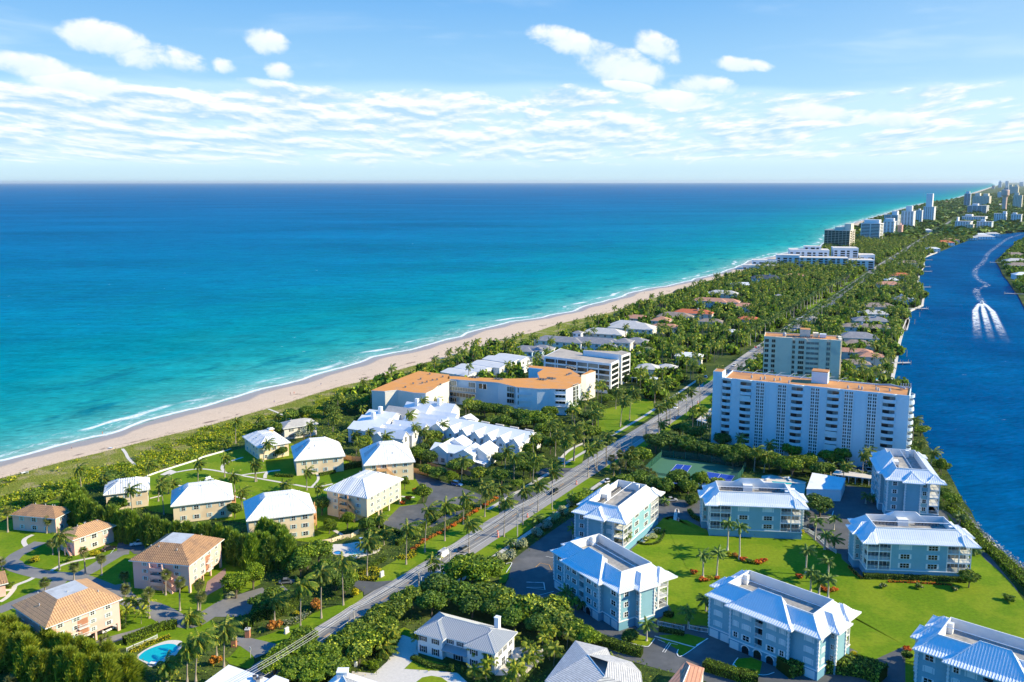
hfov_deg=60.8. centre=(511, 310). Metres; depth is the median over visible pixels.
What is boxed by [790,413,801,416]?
window
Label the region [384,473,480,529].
parking lot
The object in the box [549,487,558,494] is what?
driving car
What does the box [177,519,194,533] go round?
pine tree
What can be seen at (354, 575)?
broadleaf tree
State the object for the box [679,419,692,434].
coconut palm
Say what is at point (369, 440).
broadleaf tree
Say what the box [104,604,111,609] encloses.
window
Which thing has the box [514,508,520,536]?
utility pole
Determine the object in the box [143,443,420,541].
garden lawn
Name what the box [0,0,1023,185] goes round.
sky
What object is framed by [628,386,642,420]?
coconut palm
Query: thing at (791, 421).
window
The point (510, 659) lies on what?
feather palm
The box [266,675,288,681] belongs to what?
flat house
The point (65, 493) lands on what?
pine tree
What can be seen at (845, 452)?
broadleaf tree
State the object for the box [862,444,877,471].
coconut palm
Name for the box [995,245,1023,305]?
bank
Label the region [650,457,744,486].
court surface
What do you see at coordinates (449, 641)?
window
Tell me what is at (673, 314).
villa
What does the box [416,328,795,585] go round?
edge line
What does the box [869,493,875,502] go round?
royal palm
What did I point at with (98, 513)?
pine tree
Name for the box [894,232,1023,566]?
channel
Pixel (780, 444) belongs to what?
grid window
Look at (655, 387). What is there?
coconut palm
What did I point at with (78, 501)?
pine tree
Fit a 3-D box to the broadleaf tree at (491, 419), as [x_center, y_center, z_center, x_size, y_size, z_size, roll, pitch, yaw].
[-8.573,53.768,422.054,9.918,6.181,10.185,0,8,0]
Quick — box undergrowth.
[5,396,1021,681]
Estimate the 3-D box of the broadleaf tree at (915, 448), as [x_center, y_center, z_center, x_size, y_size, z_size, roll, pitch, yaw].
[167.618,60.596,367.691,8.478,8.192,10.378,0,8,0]
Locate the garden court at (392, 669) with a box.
[352,635,466,681]
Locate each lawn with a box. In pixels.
[0,500,259,647]
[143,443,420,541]
[225,646,253,668]
[255,592,362,643]
[375,502,498,581]
[399,627,412,636]
[405,658,454,670]
[417,676,446,681]
[423,478,599,592]
[498,564,510,583]
[561,441,592,467]
[596,398,653,434]
[603,392,712,470]
[621,635,653,645]
[631,514,1023,681]
[659,634,704,654]
[666,518,855,593]
[693,401,711,417]
[703,375,712,384]
[734,657,761,675]
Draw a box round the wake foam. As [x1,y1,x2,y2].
[973,303,1000,327]
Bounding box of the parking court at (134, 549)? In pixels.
[117,542,144,553]
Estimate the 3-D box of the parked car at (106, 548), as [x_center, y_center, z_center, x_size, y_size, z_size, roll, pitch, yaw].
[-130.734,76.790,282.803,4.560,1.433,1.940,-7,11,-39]
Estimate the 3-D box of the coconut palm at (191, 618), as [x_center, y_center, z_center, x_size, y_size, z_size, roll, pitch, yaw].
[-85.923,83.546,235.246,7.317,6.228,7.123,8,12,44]
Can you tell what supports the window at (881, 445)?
in the apartment building at (819, 410)
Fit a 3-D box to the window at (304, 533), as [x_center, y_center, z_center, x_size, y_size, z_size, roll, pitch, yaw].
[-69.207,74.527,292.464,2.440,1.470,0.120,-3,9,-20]
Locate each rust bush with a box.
[208,655,222,663]
[266,619,282,629]
[310,598,319,609]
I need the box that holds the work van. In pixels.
[435,547,448,559]
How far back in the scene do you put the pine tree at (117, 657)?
206.08 m
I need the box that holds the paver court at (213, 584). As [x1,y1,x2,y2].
[205,569,225,594]
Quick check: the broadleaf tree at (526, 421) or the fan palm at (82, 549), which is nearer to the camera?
the fan palm at (82, 549)
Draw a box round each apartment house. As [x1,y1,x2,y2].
[0,570,8,596]
[9,503,70,532]
[11,578,122,639]
[57,519,115,555]
[103,476,149,509]
[128,532,223,593]
[170,480,235,522]
[242,427,290,459]
[243,489,316,538]
[291,436,345,475]
[324,469,403,522]
[360,440,415,479]
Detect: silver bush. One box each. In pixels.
[226,591,234,598]
[495,551,507,560]
[504,548,515,558]
[515,537,527,547]
[531,527,542,536]
[542,519,552,528]
[550,511,560,521]
[557,505,568,514]
[648,533,657,537]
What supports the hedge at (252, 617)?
on the ground at (550, 662)
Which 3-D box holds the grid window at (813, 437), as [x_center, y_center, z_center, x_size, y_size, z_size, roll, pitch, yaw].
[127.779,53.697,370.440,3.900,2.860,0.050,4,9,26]
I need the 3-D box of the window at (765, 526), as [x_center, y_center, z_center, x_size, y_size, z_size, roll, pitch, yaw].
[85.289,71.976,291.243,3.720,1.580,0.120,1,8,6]
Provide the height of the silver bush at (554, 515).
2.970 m
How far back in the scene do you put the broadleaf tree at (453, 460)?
358.69 m
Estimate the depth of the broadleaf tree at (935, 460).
356.14 m
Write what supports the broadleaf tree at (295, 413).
on the ground at (550, 662)
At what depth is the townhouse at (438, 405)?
423.79 m
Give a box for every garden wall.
[147,451,222,476]
[325,530,358,541]
[343,455,360,460]
[413,468,426,474]
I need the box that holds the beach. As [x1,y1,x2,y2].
[0,187,991,477]
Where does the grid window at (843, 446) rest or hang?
in the apartment building at (819, 410)
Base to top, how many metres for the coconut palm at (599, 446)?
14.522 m
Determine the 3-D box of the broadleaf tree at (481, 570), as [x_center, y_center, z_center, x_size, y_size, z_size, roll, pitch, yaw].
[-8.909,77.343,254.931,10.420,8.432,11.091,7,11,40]
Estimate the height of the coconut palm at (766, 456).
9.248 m
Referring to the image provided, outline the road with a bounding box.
[252,222,949,678]
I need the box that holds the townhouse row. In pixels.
[431,413,540,455]
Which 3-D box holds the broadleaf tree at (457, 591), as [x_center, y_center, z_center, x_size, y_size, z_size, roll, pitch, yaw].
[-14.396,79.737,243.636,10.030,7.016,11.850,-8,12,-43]
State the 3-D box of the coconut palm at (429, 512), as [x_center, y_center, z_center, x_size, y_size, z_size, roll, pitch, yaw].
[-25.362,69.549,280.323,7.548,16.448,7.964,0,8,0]
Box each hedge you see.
[122,618,177,645]
[129,633,170,652]
[242,606,266,632]
[266,591,299,619]
[274,473,293,477]
[283,611,310,625]
[318,469,335,475]
[344,461,361,469]
[358,556,386,571]
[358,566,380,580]
[375,523,416,539]
[382,630,401,656]
[395,503,474,545]
[397,549,416,559]
[410,653,448,670]
[593,633,643,657]
[637,529,665,544]
[656,483,682,490]
[658,620,682,627]
[658,625,684,635]
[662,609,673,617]
[687,508,699,521]
[692,625,706,630]
[702,657,758,681]
[776,652,888,681]
[845,468,871,481]
[848,565,862,578]
[862,572,967,582]
[888,580,951,585]
[945,504,1023,587]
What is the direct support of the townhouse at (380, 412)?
on the ground at (550, 662)
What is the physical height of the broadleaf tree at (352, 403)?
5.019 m
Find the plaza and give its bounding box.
[160,469,175,474]
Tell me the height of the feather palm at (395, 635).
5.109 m
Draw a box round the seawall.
[891,252,937,378]
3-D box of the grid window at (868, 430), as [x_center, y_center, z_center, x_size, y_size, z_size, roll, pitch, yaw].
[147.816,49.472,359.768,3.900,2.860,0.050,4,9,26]
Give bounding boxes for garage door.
[555,581,559,590]
[592,610,597,620]
[604,614,609,624]
[611,619,616,629]
[710,628,717,638]
[720,632,728,643]
[730,640,738,649]
[804,668,814,679]
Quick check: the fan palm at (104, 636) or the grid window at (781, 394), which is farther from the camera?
the grid window at (781, 394)
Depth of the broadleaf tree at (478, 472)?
342.67 m
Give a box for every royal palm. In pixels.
[503,536,517,547]
[530,515,542,525]
[531,512,544,522]
[556,583,573,598]
[567,521,573,539]
[573,596,585,610]
[621,529,632,541]
[637,615,657,640]
[659,495,670,505]
[676,604,696,628]
[695,593,708,610]
[696,547,714,575]
[710,544,727,575]
[720,516,736,549]
[732,519,750,559]
[752,324,758,341]
[799,543,817,572]
[801,564,820,591]
[804,509,810,518]
[808,572,829,594]
[809,514,827,539]
[816,553,835,582]
[817,528,835,549]
[818,570,837,597]
[827,514,842,529]
[828,532,845,549]
[861,491,872,503]
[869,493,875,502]
[951,510,969,524]
[970,541,983,555]
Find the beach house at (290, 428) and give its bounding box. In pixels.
[279,418,318,439]
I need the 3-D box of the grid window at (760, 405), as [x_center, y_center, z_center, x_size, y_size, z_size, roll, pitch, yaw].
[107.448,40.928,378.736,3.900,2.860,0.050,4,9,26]
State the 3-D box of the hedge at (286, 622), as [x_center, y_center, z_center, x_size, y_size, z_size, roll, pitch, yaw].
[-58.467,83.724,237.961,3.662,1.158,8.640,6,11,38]
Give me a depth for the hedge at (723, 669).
209.52 m
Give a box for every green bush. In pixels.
[6,581,14,586]
[63,556,73,561]
[361,660,372,666]
[368,662,378,668]
[373,658,381,663]
[448,663,454,670]
[461,666,465,672]
[621,628,638,641]
[652,528,661,532]
[685,494,697,504]
[879,582,887,587]
[900,650,912,659]
[914,582,923,587]
[951,585,958,590]
[1001,593,1015,601]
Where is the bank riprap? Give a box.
[958,506,1023,567]
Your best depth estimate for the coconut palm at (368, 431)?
392.51 m
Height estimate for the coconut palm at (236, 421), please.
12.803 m
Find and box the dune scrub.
[0,287,693,518]
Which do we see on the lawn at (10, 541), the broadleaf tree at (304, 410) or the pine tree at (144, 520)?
the pine tree at (144, 520)
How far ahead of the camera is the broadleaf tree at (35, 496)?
319.42 m
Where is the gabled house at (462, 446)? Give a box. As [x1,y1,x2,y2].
[430,435,498,468]
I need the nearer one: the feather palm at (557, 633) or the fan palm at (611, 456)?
the feather palm at (557, 633)
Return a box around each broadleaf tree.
[23,489,47,503]
[99,470,126,481]
[105,496,128,509]
[219,571,249,598]
[226,502,242,517]
[243,562,264,588]
[247,593,271,607]
[252,420,274,429]
[257,654,284,674]
[263,586,285,601]
[265,643,300,657]
[267,422,282,432]
[271,548,290,561]
[274,446,287,457]
[275,666,299,681]
[280,633,305,648]
[282,654,311,679]
[283,408,299,419]
[286,555,311,576]
[288,625,318,640]
[292,544,318,568]
[294,427,309,439]
[297,638,322,655]
[297,670,325,681]
[298,405,314,414]
[301,654,329,675]
[307,539,332,561]
[307,642,342,659]
[311,559,336,572]
[313,496,329,514]
[321,432,337,438]
[323,404,340,412]
[323,518,337,533]
[323,633,352,651]
[325,656,350,676]
[326,400,341,405]
[329,567,344,590]
[331,396,346,402]
[334,574,354,595]
[336,625,357,649]
[340,511,355,529]
[343,619,374,630]
[344,394,355,398]
[344,398,361,408]
[345,641,372,665]
[347,569,358,589]
[351,627,384,647]
[353,393,370,402]
[355,435,372,446]
[357,610,382,623]
[358,517,375,528]
[363,527,379,537]
[366,602,392,615]
[370,622,394,644]
[378,615,399,629]
[382,600,405,619]
[389,592,412,611]
[398,585,423,608]
[401,477,409,489]
[411,446,422,461]
[413,448,425,463]
[413,483,432,501]
[414,443,428,448]
[415,589,447,616]
[419,463,434,476]
[419,572,455,592]
[421,449,437,462]
[425,430,443,439]
[429,437,441,446]
[429,466,447,479]
[439,554,471,579]
[441,580,475,605]
[445,458,462,465]
[445,462,470,472]
[446,470,458,481]
[459,552,483,578]
[459,593,484,617]
[462,402,479,412]
[465,458,474,470]
[466,560,500,582]
[471,466,489,481]
[472,582,500,601]
[473,400,482,411]
[476,555,505,576]
[478,402,489,416]
[480,598,503,616]
[484,403,501,414]
[484,415,497,424]
[487,585,516,610]
[491,467,507,484]
[492,452,509,463]
[495,415,512,424]
[499,405,513,414]
[499,605,526,630]
[509,418,518,428]
[510,479,523,488]
[512,408,530,425]
[513,458,528,475]
[514,593,545,616]
[517,416,533,428]
[518,451,533,461]
[522,410,542,427]
[522,442,536,451]
[522,462,539,477]
[523,612,551,637]
[533,413,553,422]
[533,422,551,433]
[533,433,545,451]
[534,600,566,619]
[541,406,558,414]
[541,594,570,612]
[542,436,560,453]
[546,412,557,418]
[549,611,574,636]
[551,424,563,432]
[563,617,593,638]
[565,406,581,414]
[568,492,587,502]
[574,626,600,643]
[577,411,589,419]
[580,490,592,495]
[584,426,601,440]
[590,403,603,409]
[598,393,616,400]
[607,387,621,395]
[610,473,635,482]
[627,459,644,468]
[631,469,652,483]
[633,446,652,461]
[642,433,668,452]
[642,475,660,487]
[652,477,674,496]
[659,431,681,451]
[666,469,691,483]
[670,423,687,435]
[675,434,696,454]
[678,478,699,494]
[682,439,699,456]
[684,427,703,436]
[688,405,708,413]
[688,440,707,458]
[691,470,709,489]
[705,442,720,459]
[707,477,725,483]
[713,432,731,443]
[718,444,733,461]
[721,452,744,468]
[731,442,750,462]
[742,447,762,464]
[758,450,780,469]
[769,455,785,472]
[779,458,803,477]
[781,443,802,454]
[785,455,805,473]
[795,454,813,471]
[805,493,834,516]
[806,452,819,462]
[808,462,828,473]
[817,449,835,462]
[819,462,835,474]
[832,454,846,466]
[833,448,851,457]
[910,425,931,435]
[910,445,920,452]
[929,458,951,471]
[935,458,948,472]
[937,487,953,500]
[942,492,962,504]
[957,568,981,587]
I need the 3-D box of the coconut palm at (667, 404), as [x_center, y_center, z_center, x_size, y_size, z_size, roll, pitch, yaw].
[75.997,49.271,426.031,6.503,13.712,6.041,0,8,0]
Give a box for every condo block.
[371,371,448,410]
[449,365,595,414]
[550,534,677,630]
[571,480,664,549]
[697,478,809,538]
[705,570,861,680]
[845,511,981,575]
[869,448,946,515]
[910,615,1023,681]
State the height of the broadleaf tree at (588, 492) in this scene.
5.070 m
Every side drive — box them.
[215,586,287,616]
[237,637,275,657]
[353,580,392,594]
[497,491,540,504]
[536,468,571,477]
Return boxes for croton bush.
[699,576,706,580]
[795,573,803,578]
[902,645,911,650]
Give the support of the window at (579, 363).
in the apartment block at (605, 365)
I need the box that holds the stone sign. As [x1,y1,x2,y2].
[283,626,289,634]
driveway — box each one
[0,560,113,590]
[0,576,70,612]
[5,541,45,562]
[59,550,128,579]
[96,618,185,642]
[110,582,263,627]
[145,603,178,622]
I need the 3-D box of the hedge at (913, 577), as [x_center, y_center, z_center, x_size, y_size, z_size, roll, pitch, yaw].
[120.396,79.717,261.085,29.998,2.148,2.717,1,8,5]
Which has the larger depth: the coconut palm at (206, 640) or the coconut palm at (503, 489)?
the coconut palm at (503, 489)
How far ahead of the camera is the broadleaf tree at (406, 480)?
336.64 m
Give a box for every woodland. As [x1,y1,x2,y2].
[343,237,966,399]
[854,193,1023,239]
[998,237,1023,292]
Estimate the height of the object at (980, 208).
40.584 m
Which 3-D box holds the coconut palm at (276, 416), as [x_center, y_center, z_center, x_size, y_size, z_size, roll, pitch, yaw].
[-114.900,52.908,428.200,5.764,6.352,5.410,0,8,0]
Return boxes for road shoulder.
[246,220,951,672]
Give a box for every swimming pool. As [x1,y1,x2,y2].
[138,640,181,666]
[332,541,379,557]
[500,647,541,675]
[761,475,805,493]
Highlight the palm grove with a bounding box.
[281,234,964,426]
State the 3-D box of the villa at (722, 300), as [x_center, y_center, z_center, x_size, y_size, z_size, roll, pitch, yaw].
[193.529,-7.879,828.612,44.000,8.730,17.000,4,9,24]
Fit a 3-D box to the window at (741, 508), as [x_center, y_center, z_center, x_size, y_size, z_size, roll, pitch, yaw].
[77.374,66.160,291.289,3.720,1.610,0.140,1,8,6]
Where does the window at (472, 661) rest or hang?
in the villa at (442, 636)
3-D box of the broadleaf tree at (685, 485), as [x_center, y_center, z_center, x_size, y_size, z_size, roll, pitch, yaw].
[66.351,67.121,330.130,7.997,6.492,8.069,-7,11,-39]
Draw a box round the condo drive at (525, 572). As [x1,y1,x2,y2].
[505,485,1017,681]
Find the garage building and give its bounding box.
[806,473,845,500]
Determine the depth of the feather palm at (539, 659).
213.37 m
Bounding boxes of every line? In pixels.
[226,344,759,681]
[235,347,758,681]
[235,348,755,678]
[239,356,746,681]
[253,355,746,672]
[264,348,761,675]
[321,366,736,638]
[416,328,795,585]
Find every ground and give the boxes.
[0,182,1023,681]
[0,271,741,521]
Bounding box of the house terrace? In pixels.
[495,654,543,674]
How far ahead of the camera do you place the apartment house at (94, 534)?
282.96 m
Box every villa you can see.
[329,667,375,681]
[414,612,517,674]
[518,345,544,356]
[534,335,581,349]
[536,345,555,350]
[545,640,641,681]
[572,330,583,336]
[576,336,620,349]
[583,327,626,338]
[607,321,656,334]
[608,320,641,326]
[614,338,634,350]
[625,314,651,320]
[629,337,648,346]
[634,363,659,375]
[650,316,672,323]
[652,323,677,334]
[656,311,693,318]
[659,364,677,368]
[669,661,703,681]
[674,308,713,318]
[674,352,703,365]
[694,297,740,306]
[698,318,722,327]
[708,290,737,297]
[733,303,750,312]
[738,316,757,321]
[751,274,779,281]
[837,331,879,342]
[841,322,875,331]
[841,347,872,358]
[841,359,871,369]
[843,339,872,350]
[851,315,887,323]
[857,310,887,317]
[858,352,884,366]
[866,303,893,309]
[874,324,889,328]
[876,281,901,289]
[889,273,907,277]
[891,294,911,303]
[926,247,939,251]
[941,240,954,245]
[975,234,994,239]
[985,232,999,236]
[1004,258,1022,261]
[1004,262,1023,266]
[1011,272,1023,279]
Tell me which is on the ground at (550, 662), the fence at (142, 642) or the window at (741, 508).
the fence at (142, 642)
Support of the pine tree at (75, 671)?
on the ground at (550, 662)
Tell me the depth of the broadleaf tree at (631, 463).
355.22 m
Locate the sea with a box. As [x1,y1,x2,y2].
[0,183,995,461]
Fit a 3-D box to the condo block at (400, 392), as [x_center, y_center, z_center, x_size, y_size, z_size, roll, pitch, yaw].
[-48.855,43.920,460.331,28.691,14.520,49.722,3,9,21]
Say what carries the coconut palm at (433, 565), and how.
on the road shoulder
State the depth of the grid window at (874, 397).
357.67 m
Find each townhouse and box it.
[347,421,384,442]
[357,412,392,424]
[365,406,400,419]
[370,427,409,445]
[382,423,418,446]
[385,405,418,419]
[392,419,429,442]
[403,416,438,429]
[404,398,433,413]
[415,412,447,421]
[426,397,459,415]
[429,410,459,417]
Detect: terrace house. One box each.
[441,368,478,376]
[453,363,492,372]
[471,360,508,376]
[483,355,518,364]
[495,353,531,372]
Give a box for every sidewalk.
[456,479,603,580]
[487,380,695,509]
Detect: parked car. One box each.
[87,630,103,637]
[101,545,116,551]
[101,624,116,633]
[130,539,141,545]
[278,577,293,584]
[451,480,462,486]
[666,496,677,501]
[807,524,813,529]
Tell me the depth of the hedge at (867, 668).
210.12 m
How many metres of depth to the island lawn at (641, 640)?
226.18 m
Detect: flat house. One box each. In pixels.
[206,665,268,681]
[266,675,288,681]
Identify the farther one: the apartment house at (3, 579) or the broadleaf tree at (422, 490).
the broadleaf tree at (422, 490)
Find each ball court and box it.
[671,464,690,471]
[704,472,733,483]
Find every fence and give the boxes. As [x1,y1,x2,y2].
[126,635,157,651]
[427,462,473,476]
[658,621,683,628]
[689,624,707,632]
[803,527,836,552]
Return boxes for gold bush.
[28,555,39,561]
[89,549,100,554]
[350,588,358,595]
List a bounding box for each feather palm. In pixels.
[119,595,133,610]
[120,603,134,622]
[124,595,139,611]
[129,602,142,609]
[133,604,149,623]
[137,594,156,616]
[355,538,361,550]
[374,528,385,535]
[385,625,400,636]
[387,633,400,642]
[410,630,417,649]
[410,632,419,639]
[466,662,482,676]
[478,666,492,678]
[480,654,496,670]
[501,669,517,681]
[505,659,525,678]
[506,657,521,664]
[511,661,527,681]
[514,630,521,639]
[519,637,533,648]
[519,654,531,666]
[521,642,535,654]
[521,650,536,666]
[525,648,544,668]
[530,644,541,653]
[536,631,552,642]
[537,621,550,643]
[540,622,557,636]
[543,639,557,659]
[544,641,563,656]
[550,624,562,636]
[563,627,575,643]
[569,596,577,607]
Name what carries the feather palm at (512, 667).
on the ground at (550, 662)
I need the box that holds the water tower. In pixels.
[1001,190,1009,208]
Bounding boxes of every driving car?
[457,544,469,551]
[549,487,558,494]
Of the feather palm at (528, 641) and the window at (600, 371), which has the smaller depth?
the feather palm at (528, 641)
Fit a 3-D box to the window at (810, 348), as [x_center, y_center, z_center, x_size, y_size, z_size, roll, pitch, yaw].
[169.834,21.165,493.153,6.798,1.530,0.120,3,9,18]
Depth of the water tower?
3342.35 m
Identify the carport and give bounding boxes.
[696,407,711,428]
[832,470,871,485]
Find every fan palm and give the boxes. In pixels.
[0,556,6,569]
[2,506,12,531]
[3,673,18,681]
[39,577,50,590]
[43,516,50,533]
[46,537,55,554]
[68,562,79,579]
[78,546,88,573]
[96,553,107,575]
[97,633,112,645]
[118,571,129,582]
[119,583,131,596]
[142,586,155,618]
[160,568,172,594]
[173,576,186,610]
[193,578,205,609]
[195,590,206,610]
[607,454,614,469]
[611,462,618,475]
[616,449,623,467]
[617,458,624,473]
[623,452,629,469]
[629,466,636,472]
[638,463,645,469]
[650,470,657,476]
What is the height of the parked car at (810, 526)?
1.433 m
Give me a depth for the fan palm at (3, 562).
268.61 m
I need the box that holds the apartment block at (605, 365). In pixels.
[544,348,629,392]
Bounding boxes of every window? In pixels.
[31,525,37,529]
[56,623,63,628]
[71,616,80,622]
[89,618,96,623]
[90,533,97,538]
[90,625,96,631]
[91,541,97,547]
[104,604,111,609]
[104,611,111,617]
[105,619,112,625]
[193,505,199,509]
[193,514,200,518]
[290,516,296,520]
[301,514,308,518]
[302,531,308,535]
[419,635,426,641]
[420,645,426,652]
[432,639,438,644]
[432,648,438,655]
[447,639,453,644]
[450,380,455,385]
[450,386,475,392]
[450,392,474,398]
[450,397,456,402]
[453,654,462,660]
[468,382,475,387]
[470,649,477,655]
[470,659,477,665]
[507,386,513,391]
[507,393,513,397]
[507,399,513,403]
[546,358,556,362]
[546,364,556,367]
[555,395,565,397]
[567,361,575,364]
[571,577,576,584]
[578,362,586,366]
[578,367,586,371]
[586,586,591,594]
[586,596,591,604]
[588,363,597,367]
[599,365,608,368]
[599,370,608,374]
[599,375,608,379]
[610,589,616,596]
[610,598,616,606]
[610,608,616,616]
[622,355,629,360]
[623,601,629,607]
[623,611,628,617]
[713,620,721,627]
[714,599,722,607]
[714,610,722,617]
[732,630,738,637]
[733,620,738,627]
[738,507,748,511]
[738,515,748,519]
[739,414,749,417]
[739,420,749,423]
[739,426,749,429]
[740,382,750,385]
[740,388,750,391]
[740,401,750,404]
[740,407,749,410]
[741,634,750,642]
[742,614,751,621]
[742,624,750,631]
[753,440,762,446]
[754,414,763,421]
[754,421,762,427]
[754,427,762,433]
[754,433,762,440]
[755,389,764,395]
[755,395,763,401]
[755,402,763,408]
[755,408,763,414]
[756,382,764,389]
[762,508,773,512]
[762,516,773,520]
[762,524,772,528]
[765,644,774,652]
[766,623,775,631]
[766,633,775,642]
[775,430,784,436]
[775,436,784,442]
[775,442,782,449]
[775,449,783,455]
[776,410,785,417]
[776,417,785,423]
[776,423,784,430]
[777,384,786,391]
[777,391,786,397]
[777,397,786,404]
[777,404,785,410]
[778,649,784,656]
[779,628,785,635]
[779,638,785,645]
[789,439,799,442]
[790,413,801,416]
[790,420,800,423]
[790,426,800,429]
[790,433,800,436]
[791,393,802,397]
[791,400,801,403]
[791,407,801,410]
[792,387,802,390]
[803,645,813,654]
[803,656,812,665]
[804,635,814,643]
[805,362,817,364]
[806,342,818,344]
[806,347,818,349]
[806,352,818,354]
[806,357,817,359]
[807,447,816,453]
[808,427,817,434]
[808,434,817,440]
[808,440,817,447]
[809,407,818,414]
[809,414,818,421]
[809,421,818,427]
[810,388,819,394]
[810,394,819,401]
[810,401,819,407]
[825,437,836,440]
[826,410,837,414]
[826,417,837,420]
[826,424,836,427]
[827,390,838,394]
[827,397,838,400]
[827,404,837,407]
[841,431,851,438]
[841,438,850,444]
[841,444,850,451]
[842,418,852,424]
[842,424,851,431]
[843,398,853,404]
[843,404,852,411]
[843,411,852,418]
[844,391,853,398]
[865,427,875,434]
[865,434,874,440]
[865,440,874,447]
[866,407,876,414]
[866,413,876,420]
[866,420,875,427]
[867,393,877,400]
[867,400,876,407]
[880,437,892,440]
[880,443,891,447]
[881,423,893,427]
[881,430,892,433]
[882,410,894,413]
[882,416,893,420]
[883,396,894,399]
[883,403,894,406]
[898,554,911,558]
[898,563,910,567]
[921,676,933,681]
[922,665,934,674]
[923,654,935,662]
[925,564,938,568]
[926,555,938,559]
[927,546,939,550]
[952,666,960,673]
[964,671,977,679]
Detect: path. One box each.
[0,577,33,601]
[21,534,32,546]
[50,557,94,570]
[121,449,135,464]
[177,468,332,487]
[221,457,243,470]
[263,470,279,477]
[311,474,319,486]
[561,443,582,457]
[640,527,658,541]
[654,636,693,646]
[673,509,679,520]
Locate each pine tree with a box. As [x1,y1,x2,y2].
[0,613,7,623]
[0,621,12,637]
[0,629,11,672]
[2,612,25,627]
[2,630,25,672]
[8,632,45,673]
[9,621,24,633]
[9,644,39,681]
[11,624,36,638]
[26,648,54,681]
[35,625,55,644]
[40,630,57,648]
[44,644,64,681]
[47,632,63,650]
[51,630,74,651]
[51,644,81,681]
[57,490,69,505]
[63,479,79,489]
[63,492,77,506]
[63,650,90,681]
[65,497,76,527]
[68,634,91,650]
[69,483,77,492]
[72,494,86,526]
[74,486,93,501]
[74,490,91,501]
[75,498,90,525]
[80,638,101,650]
[80,640,100,659]
[80,650,103,681]
[85,501,99,522]
[89,505,103,521]
[90,653,125,681]
[97,638,123,656]
[101,503,116,522]
[104,651,120,661]
[110,509,122,541]
[116,507,130,543]
[117,651,147,681]
[123,509,140,544]
[136,512,151,545]
[142,514,160,548]
[153,518,171,541]
[168,519,181,533]
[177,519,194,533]
[193,521,203,534]
[199,521,212,536]
[210,522,224,537]
[220,525,233,559]
[222,529,240,565]
[232,532,247,567]
[239,532,262,569]
[253,516,267,532]
[254,530,261,540]
[259,531,271,557]
[259,534,279,571]
[260,518,274,532]
[268,521,279,535]
[272,524,296,540]
[275,527,296,544]
[276,534,297,571]
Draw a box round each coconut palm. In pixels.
[50,526,75,569]
[73,462,90,486]
[98,472,114,499]
[124,483,142,509]
[143,458,160,489]
[154,478,172,514]
[156,474,172,500]
[156,649,185,681]
[167,477,183,493]
[177,632,206,681]
[181,607,206,628]
[188,625,219,681]
[193,456,209,481]
[205,617,233,655]
[214,614,244,667]
[219,452,235,476]
[220,436,233,450]
[227,468,242,491]
[232,416,244,443]
[236,485,253,507]
[248,458,264,481]
[255,414,266,422]
[262,438,277,461]
[267,590,290,620]
[272,412,283,420]
[279,478,295,489]
[292,571,318,625]
[302,465,316,489]
[305,419,318,437]
[312,561,337,618]
[314,482,326,496]
[319,431,332,437]
[326,411,333,424]
[329,413,342,431]
[331,434,344,443]
[332,551,360,605]
[337,429,347,439]
[351,429,361,442]
[353,436,366,456]
[359,378,368,384]
[360,529,383,574]
[365,427,375,436]
[374,511,389,527]
[376,639,398,659]
[379,526,394,545]
[381,429,394,440]
[399,517,422,564]
[405,409,418,420]
[411,422,421,431]
[418,426,430,437]
[419,396,428,403]
[421,437,432,445]
[421,500,442,551]
[424,551,444,573]
[438,496,459,540]
[440,419,449,427]
[457,454,471,481]
[458,489,478,523]
[462,514,483,552]
[477,478,493,508]
[481,481,499,516]
[494,482,511,507]
[499,493,518,536]
[501,444,514,468]
[509,450,524,464]
[517,482,534,524]
[529,432,541,451]
[529,451,546,481]
[532,477,550,511]
[545,419,558,436]
[547,465,563,486]
[548,459,562,472]
[551,428,564,455]
[560,432,574,443]
[560,435,574,466]
[571,421,586,460]
[572,430,585,460]
[576,397,587,407]
[580,419,593,445]
[583,439,596,471]
[583,442,599,476]
[588,407,601,439]
[592,437,607,472]
[601,431,615,464]
[602,432,615,465]
[612,386,625,408]
[619,393,633,416]
[619,396,632,426]
[626,449,639,459]
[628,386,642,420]
[628,390,640,402]
[651,381,663,402]
[654,403,667,432]
[657,418,670,446]
[661,378,671,387]
[661,398,672,422]
[663,358,673,363]
[665,395,678,423]
[668,398,677,424]
[675,391,686,415]
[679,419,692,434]
[685,387,698,405]
[688,362,699,380]
[694,373,706,391]
[697,423,709,437]
[705,412,711,439]
[735,432,749,444]
[751,445,765,471]
[762,450,776,472]
[765,439,778,450]
[840,459,856,477]
[858,448,871,480]
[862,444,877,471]
[911,415,924,439]
[914,437,928,449]
[927,446,943,464]
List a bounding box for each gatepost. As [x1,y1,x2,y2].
[231,637,236,647]
[244,626,250,637]
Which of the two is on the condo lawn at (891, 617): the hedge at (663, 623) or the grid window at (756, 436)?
the hedge at (663, 623)
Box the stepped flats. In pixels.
[742,245,874,270]

